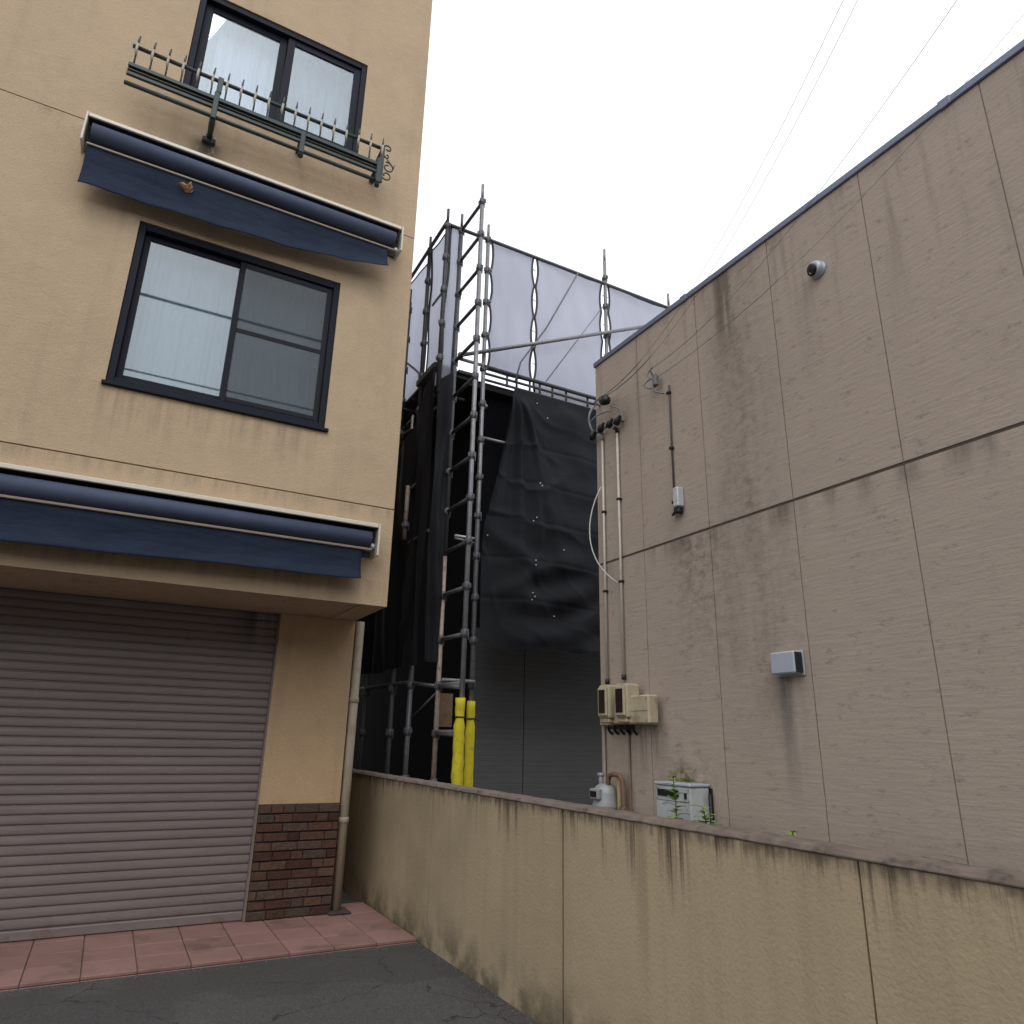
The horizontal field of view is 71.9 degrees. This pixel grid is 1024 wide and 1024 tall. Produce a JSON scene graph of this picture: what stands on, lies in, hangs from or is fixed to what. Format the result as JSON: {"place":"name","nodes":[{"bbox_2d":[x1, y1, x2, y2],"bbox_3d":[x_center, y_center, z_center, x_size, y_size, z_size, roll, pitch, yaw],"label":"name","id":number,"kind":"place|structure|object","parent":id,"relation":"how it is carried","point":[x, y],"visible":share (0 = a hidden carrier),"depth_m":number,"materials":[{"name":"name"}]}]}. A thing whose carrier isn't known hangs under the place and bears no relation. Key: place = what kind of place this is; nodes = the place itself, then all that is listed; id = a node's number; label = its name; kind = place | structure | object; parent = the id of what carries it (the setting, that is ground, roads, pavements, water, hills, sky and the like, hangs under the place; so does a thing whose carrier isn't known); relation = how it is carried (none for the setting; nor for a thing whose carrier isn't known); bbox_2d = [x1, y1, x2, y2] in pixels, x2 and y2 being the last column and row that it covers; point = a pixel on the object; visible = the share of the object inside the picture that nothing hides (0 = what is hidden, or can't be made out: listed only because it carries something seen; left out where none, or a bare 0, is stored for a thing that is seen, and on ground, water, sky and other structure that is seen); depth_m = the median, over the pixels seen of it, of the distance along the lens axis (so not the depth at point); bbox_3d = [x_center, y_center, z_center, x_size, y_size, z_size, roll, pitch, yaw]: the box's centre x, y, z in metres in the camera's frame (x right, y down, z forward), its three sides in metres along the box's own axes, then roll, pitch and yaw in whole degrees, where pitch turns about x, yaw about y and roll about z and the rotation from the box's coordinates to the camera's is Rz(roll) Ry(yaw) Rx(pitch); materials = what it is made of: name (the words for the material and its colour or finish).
{"place":"outdoors","nodes":[
{"label":"outdoors","id":0,"kind":"place"},
{"bbox_2d":[0,902,416,991],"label":"pavement","id":1,"kind":"structure","parent":0,"point":[52,961],"depth_m":4.96,"materials":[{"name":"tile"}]},
{"bbox_2d":[0,0,432,942],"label":"shop building","id":2,"kind":"structure","parent":1,"relation":"on","point":[176,738],"depth_m":5.86,"materials":[{"name":"beige paint"}]},
{"bbox_2d":[0,462,380,577],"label":"awning","id":3,"kind":"object","parent":2,"relation":"attached to","point":[42,507],"visible":1,"depth_m":5.17,"materials":[{"name":"blue fabric"}]},
{"bbox_2d":[101,222,339,432],"bbox_3d":[-2.388,-1.529,6.049,1.722,1.580,0.283,11,-20,-27],"label":"window","id":4,"kind":"structure","parent":2,"relation":"in","point":[200,322],"depth_m":6.04,"materials":[{"name":"clear glass"}]},
{"bbox_2d":[78,111,403,265],"bbox_3d":[-2.263,-2.657,6.205,2.683,0.671,0.218,11,-20,-27],"label":"awning","id":5,"kind":"object","parent":2,"relation":"attached to","point":[136,165],"visible":1,"depth_m":6.06,"materials":[{"name":"blue fabric"}]},
{"bbox_2d":[179,182,193,192],"bbox_3d":[-2.718,-2.720,5.889,0.115,0.088,0.064,11,-20,-27],"label":"dry leaf","id":6,"kind":"object","parent":5,"relation":"on","point":[188,188],"visible":1,"depth_m":5.89,"materials":[{"name":"brown plant"}]},
{"bbox_2d":[183,0,366,160],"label":"window","id":7,"kind":"structure","parent":2,"relation":"in","point":[239,52],"depth_m":7.02,"materials":[{"name":"clear glass"}]},
{"bbox_2d":[0,886,537,1023],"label":"street","id":8,"kind":"structure","parent":0,"point":[413,985],"depth_m":4.11,"materials":[{"name":"grey asphalt"}]},
{"bbox_2d":[0,943,531,1023],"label":"road grit","id":9,"kind":"object","parent":8,"relation":"on","point":[301,958],"visible":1,"depth_m":4.44,"materials":[{"name":"grey asphalt"}]},
{"bbox_2d":[333,769,1023,1023],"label":"boundary wall","id":10,"kind":"structure","parent":8,"relation":"on","point":[543,910],"depth_m":3.08,"materials":[{"name":"paint"}]},
{"bbox_2d":[343,381,602,804],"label":"house","id":11,"kind":"structure","parent":0,"point":[538,730],"depth_m":8.43,"materials":[{"name":"grey"}]},
{"bbox_2d":[411,0,1023,391],"label":"sky","id":12,"kind":"structure","parent":0,"point":[638,131],"materials":[{"name":"white"}]},
{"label":"lot ground","id":13,"kind":"structure","parent":0,"visible":0},
{"bbox_2d":[349,184,669,781],"bbox_3d":[0.509,0.198,9.425,4.517,7.520,3.398,11,-20,-27],"label":"scaffold","id":14,"kind":"object","parent":13,"relation":"on","point":[462,380],"visible":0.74,"depth_m":7.97,"materials":[{"name":"metal"}]},
{"bbox_2d":[351,368,435,674],"bbox_3d":[-1.735,0.413,8.905,0.100,3.260,3.600,11,-20,-27],"label":"dark sheet","id":15,"kind":"object","parent":14,"relation":"attached to","point":[390,635],"visible":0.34,"depth_m":7.86,"materials":[{"name":"grey fabric"}]},
{"bbox_2d":[405,264,430,400],"bbox_3d":[-1.560,-2.145,9.666,0.083,1.816,2.128,11,-20,-27],"label":"sheet","id":16,"kind":"object","parent":14,"relation":"attached to","point":[418,285],"visible":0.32,"depth_m":9.18,"materials":[{"name":"white fabric"}]},
{"bbox_2d":[422,228,451,397],"bbox_3d":[-0.896,-2.401,8.491,0.073,2.152,0.589,10,-20,-25],"label":"sheet","id":17,"kind":"object","parent":14,"relation":"attached to","point":[435,292],"visible":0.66,"depth_m":8.67,"materials":[{"name":"white fabric"}]},
{"bbox_2d":[425,372,453,661],"bbox_3d":[-0.770,-0.057,7.445,0.165,3.220,0.103,11,-20,-27],"label":"dark sheet","id":18,"kind":"object","parent":14,"relation":"attached to","point":[433,601],"visible":1,"depth_m":7.36,"materials":[{"name":"grey fabric"}]},
{"bbox_2d":[439,693,452,726],"bbox_3d":[-0.697,2.026,7.220,0.185,0.330,0.015,11,-20,-27],"label":"plywood board","id":19,"kind":"object","parent":14,"relation":"attached to","point":[445,710],"visible":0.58,"depth_m":7.22,"materials":[{"name":"brown wood"}]},
{"bbox_2d":[441,228,458,377],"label":"sheet","id":20,"kind":"object","parent":14,"relation":"attached to","point":[449,316],"visible":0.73,"depth_m":8.28,"materials":[{"name":"white fabric"}]},
{"bbox_2d":[451,698,470,785],"bbox_3d":[-0.476,2.305,6.242,0.124,1.286,0.149,-12,-22,36],"label":"post pad","id":21,"kind":"object","parent":14,"relation":"attached to","point":[458,755],"visible":0.62,"depth_m":6.27,"materials":[{"name":"yellow plastic"}]},
{"bbox_2d":[463,701,479,786],"bbox_3d":[-0.406,2.509,6.880,0.146,1.290,0.107,-3,-18,12],"label":"post pad","id":22,"kind":"object","parent":14,"relation":"attached to","point":[469,751],"visible":0.64,"depth_m":6.92,"materials":[{"name":"yellow plastic"}]},
{"bbox_2d":[487,243,534,381],"bbox_3d":[-0.005,-2.488,8.717,0.668,1.812,0.065,10,-20,-25],"label":"sheet","id":23,"kind":"object","parent":14,"relation":"attached to","point":[511,312],"visible":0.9,"depth_m":8.73,"materials":[{"name":"white fabric"}]},
{"bbox_2d":[480,388,599,653],"bbox_3d":[1.098,0.193,8.390,3.225,3.080,0.184,12,-21,-29],"label":"dark sheet","id":24,"kind":"object","parent":14,"relation":"attached to","point":[539,587],"visible":0.63,"depth_m":7.93,"materials":[{"name":"grey fabric"}]},
{"bbox_2d":[515,272,578,380],"bbox_3d":[0.450,-2.354,8.849,0.938,1.867,0.052,11,-20,-28],"label":"rope","id":25,"kind":"object","parent":14,"relation":"attached to","point":[526,354],"visible":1,"depth_m":8.85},
{"bbox_2d":[532,260,604,408],"bbox_3d":[0.736,-2.237,9.070,1.122,2.041,0.080,11,-20,-28],"label":"sheet","id":26,"kind":"object","parent":14,"relation":"attached to","point":[578,309],"visible":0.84,"depth_m":9.07,"materials":[{"name":"white fabric"}]},
{"bbox_2d":[546,307,602,380],"bbox_3d":[0.818,-2.179,9.069,0.889,1.366,0.012,11,-20,-27],"label":"rope","id":27,"kind":"object","parent":14,"relation":"attached to","point":[573,345],"visible":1,"depth_m":9.00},
{"bbox_2d":[607,287,664,350],"bbox_3d":[2.102,-1.983,9.770,1.963,2.041,0.091,11,-20,-27],"label":"sheet","id":28,"kind":"object","parent":14,"relation":"attached to","point":[625,310],"visible":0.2,"depth_m":9.68,"materials":[{"name":"white fabric"}]},
{"bbox_2d":[616,778,620,809],"bbox_3d":[0.719,2.136,4.662,0.040,0.722,0.048,11,-20,-27],"label":"lagged pipe","id":29,"kind":"object","parent":13,"relation":"on","point":[618,794],"visible":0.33,"depth_m":4.72,"materials":[{"name":"beige plastic"}]},
{"bbox_2d":[662,776,689,818],"bbox_3d":[0.901,1.892,3.815,0.158,0.874,0.173,-10,-21,30],"label":"weed","id":30,"kind":"object","parent":13,"relation":"on","point":[675,798],"visible":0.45,"depth_m":3.94,"materials":[{"name":"green plant"}]},
{"bbox_2d":[689,804,720,824],"bbox_3d":[1.035,1.910,3.634,0.182,0.736,0.222,2,-18,-3],"label":"weed","id":31,"kind":"object","parent":13,"relation":"on","point":[705,817],"visible":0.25,"depth_m":3.78,"materials":[{"name":"green plant"}]},
{"bbox_2d":[786,830,795,836],"bbox_3d":[1.191,1.674,2.851,0.138,0.712,0.129,11,-20,-27],"label":"weed","id":32,"kind":"object","parent":13,"relation":"on","point":[792,833],"visible":0.06,"depth_m":2.96,"materials":[{"name":"green plant"}]},
{"bbox_2d":[593,39,1023,871],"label":"concrete building","id":33,"kind":"structure","parent":13,"relation":"on","point":[849,451],"depth_m":3.63,"materials":[{"name":"brown concrete"}]},
{"bbox_2d":[588,393,610,430],"bbox_3d":[0.718,-0.813,5.741,0.088,0.262,0.318,6,-19,-16],"label":"cable bracket","id":34,"kind":"object","parent":33,"relation":"attached to","point":[605,399],"visible":0.85,"depth_m":5.66,"materials":[{"name":"black plastic"}]},
{"bbox_2d":[588,403,597,431],"bbox_3d":[0.670,-0.771,5.801,0.087,0.258,0.025,-8,-20,27],"label":"lead wire","id":35,"kind":"object","parent":34,"relation":"hanging from","point":[589,417],"visible":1,"depth_m":5.81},
{"bbox_2d":[599,1,842,397],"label":"overhead wire","id":36,"kind":"object","parent":34,"relation":"attached to","point":[732,219],"visible":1,"depth_m":3.23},
{"bbox_2d":[607,0,857,394],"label":"overhead wire","id":37,"kind":"object","parent":34,"relation":"attached to","point":[745,214],"visible":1,"depth_m":3.17,"materials":[{"name":"black metal"}]},
{"bbox_2d":[598,433,608,683],"bbox_3d":[0.701,0.306,5.428,0.057,1.983,0.040,11,-20,-27],"label":"conduit","id":38,"kind":"object","parent":33,"relation":"attached to","point":[605,591],"visible":1,"depth_m":5.41,"materials":[{"name":"beige plastic"}]},
{"bbox_2d":[590,773,616,809],"bbox_3d":[0.630,1.973,4.783,0.194,0.382,0.184,11,-20,-27],"label":"gas meter","id":39,"kind":"object","parent":33,"relation":"attached to","point":[602,794],"visible":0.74,"depth_m":4.74,"materials":[{"name":"grey metal"}]},
{"bbox_2d":[606,771,629,810],"bbox_3d":[0.698,2.112,4.646,0.052,0.757,0.190,12,-21,-31],"label":"gas pipe","id":40,"kind":"object","parent":39,"relation":"attached to","point":[622,786],"visible":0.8,"depth_m":4.68,"materials":[{"name":"brown metal"}]},
{"bbox_2d":[603,727,605,782],"bbox_3d":[0.651,2.093,4.907,0.018,1.150,0.018,3,-18,-6],"label":"riser pipe","id":41,"kind":"object","parent":33,"relation":"attached to","point":[604,749],"visible":0.35,"depth_m":5.02,"materials":[{"name":"beige metal"}]},
{"bbox_2d":[589,487,619,584],"bbox_3d":[0.721,0.171,5.408,0.252,0.826,0.105,-10,-21,31],"label":"cable","id":42,"kind":"object","parent":33,"relation":"attached to","point":[590,540],"visible":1,"depth_m":5.40,"materials":[{"name":"grey rubber"}]},
{"bbox_2d":[589,415,623,440],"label":"insulators","id":43,"kind":"object","parent":33,"relation":"attached to","point":[617,421],"visible":1,"depth_m":5.59,"materials":[{"name":"black plastic"}]},
{"bbox_2d":[612,426,625,679],"bbox_3d":[0.796,0.251,5.265,0.057,1.953,0.040,11,-20,-27],"label":"conduit","id":44,"kind":"object","parent":33,"relation":"attached to","point":[620,581],"visible":1,"depth_m":5.23,"materials":[{"name":"beige plastic"}]},
{"bbox_2d":[600,694,657,734],"bbox_3d":[0.770,1.393,4.822,0.128,0.253,0.660,11,-20,-27],"label":"meter board","id":45,"kind":"object","parent":33,"relation":"attached to","point":[644,710],"visible":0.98,"depth_m":4.62,"materials":[{"name":"beige plastic"}]},
{"bbox_2d":[598,685,615,722],"bbox_3d":[0.678,1.340,4.926,0.131,0.253,0.125,11,-20,-27],"label":"electric meter","id":46,"kind":"object","parent":45,"relation":"attached to","point":[606,703],"visible":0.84,"depth_m":4.88,"materials":[{"name":"beige plastic"}]},
{"bbox_2d":[598,690,604,712],"bbox_3d":[0.622,1.316,4.902,0.004,0.155,0.069,11,-20,-27],"label":"window","id":47,"kind":"structure","parent":46,"relation":"in","point":[601,694],"depth_m":4.90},
{"bbox_2d":[614,683,638,722],"bbox_3d":[0.773,1.288,4.761,0.131,0.253,0.130,11,-20,-27],"label":"electric meter","id":48,"kind":"object","parent":45,"relation":"attached to","point":[624,692],"visible":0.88,"depth_m":4.72,"materials":[{"name":"beige plastic"}]},
{"bbox_2d":[615,688,622,712],"bbox_3d":[0.717,1.265,4.736,0.004,0.155,0.074,11,-20,-27],"label":"window","id":49,"kind":"structure","parent":48,"relation":"in","point":[618,692],"depth_m":4.73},
{"bbox_2d":[628,729,631,810],"bbox_3d":[0.788,2.031,4.671,0.015,1.130,0.015,-13,-23,37],"label":"riser pipe","id":50,"kind":"object","parent":33,"relation":"attached to","point":[630,790],"visible":0.31,"depth_m":4.75,"materials":[{"name":"brown metal"}]},
{"bbox_2d":[644,367,663,393],"bbox_3d":[1.040,-0.958,5.183,0.141,0.253,0.089,-2,-18,9],"label":"wire hook","id":51,"kind":"object","parent":33,"relation":"attached to","point":[655,380],"visible":1,"depth_m":5.16,"materials":[{"name":"grey metal"}]},
{"bbox_2d":[654,0,956,366],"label":"overhead wire","id":52,"kind":"object","parent":51,"relation":"attached to","point":[827,180],"visible":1,"depth_m":2.77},
{"bbox_2d":[658,14,1023,376],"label":"overhead wire","id":53,"kind":"object","parent":51,"relation":"attached to","point":[841,218],"visible":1,"depth_m":3.83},
{"bbox_2d":[666,385,683,515],"bbox_3d":[1.118,-0.451,4.895,0.059,0.997,0.101,11,-20,-27],"label":"phone terminal","id":54,"kind":"object","parent":33,"relation":"attached to","point":[678,501],"visible":1,"depth_m":4.75,"materials":[{"name":"black plastic"}]},
{"bbox_2d":[654,781,714,823],"bbox_3d":[1.013,1.914,4.122,0.165,0.625,0.337,11,-20,-27],"label":"water heater","id":55,"kind":"object","parent":33,"relation":"attached to","point":[700,794],"visible":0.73,"depth_m":4.09,"materials":[{"name":"grey metal"}]},
{"bbox_2d":[669,777,696,782],"bbox_3d":[1.045,1.622,4.279,0.064,0.035,0.301,11,-20,-27],"label":"moss","id":56,"kind":"object","parent":55,"relation":"on","point":[686,780],"visible":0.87,"depth_m":4.27,"materials":[{"name":"green plant"}]},
{"bbox_2d":[770,650,805,676],"bbox_3d":[1.462,0.806,3.760,0.069,0.130,0.180,11,-20,-27],"label":"vent hood","id":57,"kind":"object","parent":33,"relation":"attached to","point":[787,663],"visible":1,"depth_m":3.72,"materials":[{"name":"grey metal"}]},
{"bbox_2d":[807,260,825,278],"bbox_3d":[1.732,-1.394,4.040,0.066,0.104,0.104,11,-20,-27],"label":"exhaust vent","id":58,"kind":"object","parent":33,"relation":"attached to","point":[816,269],"visible":1,"depth_m":4.02,"materials":[{"name":"white metal"}]}
]}

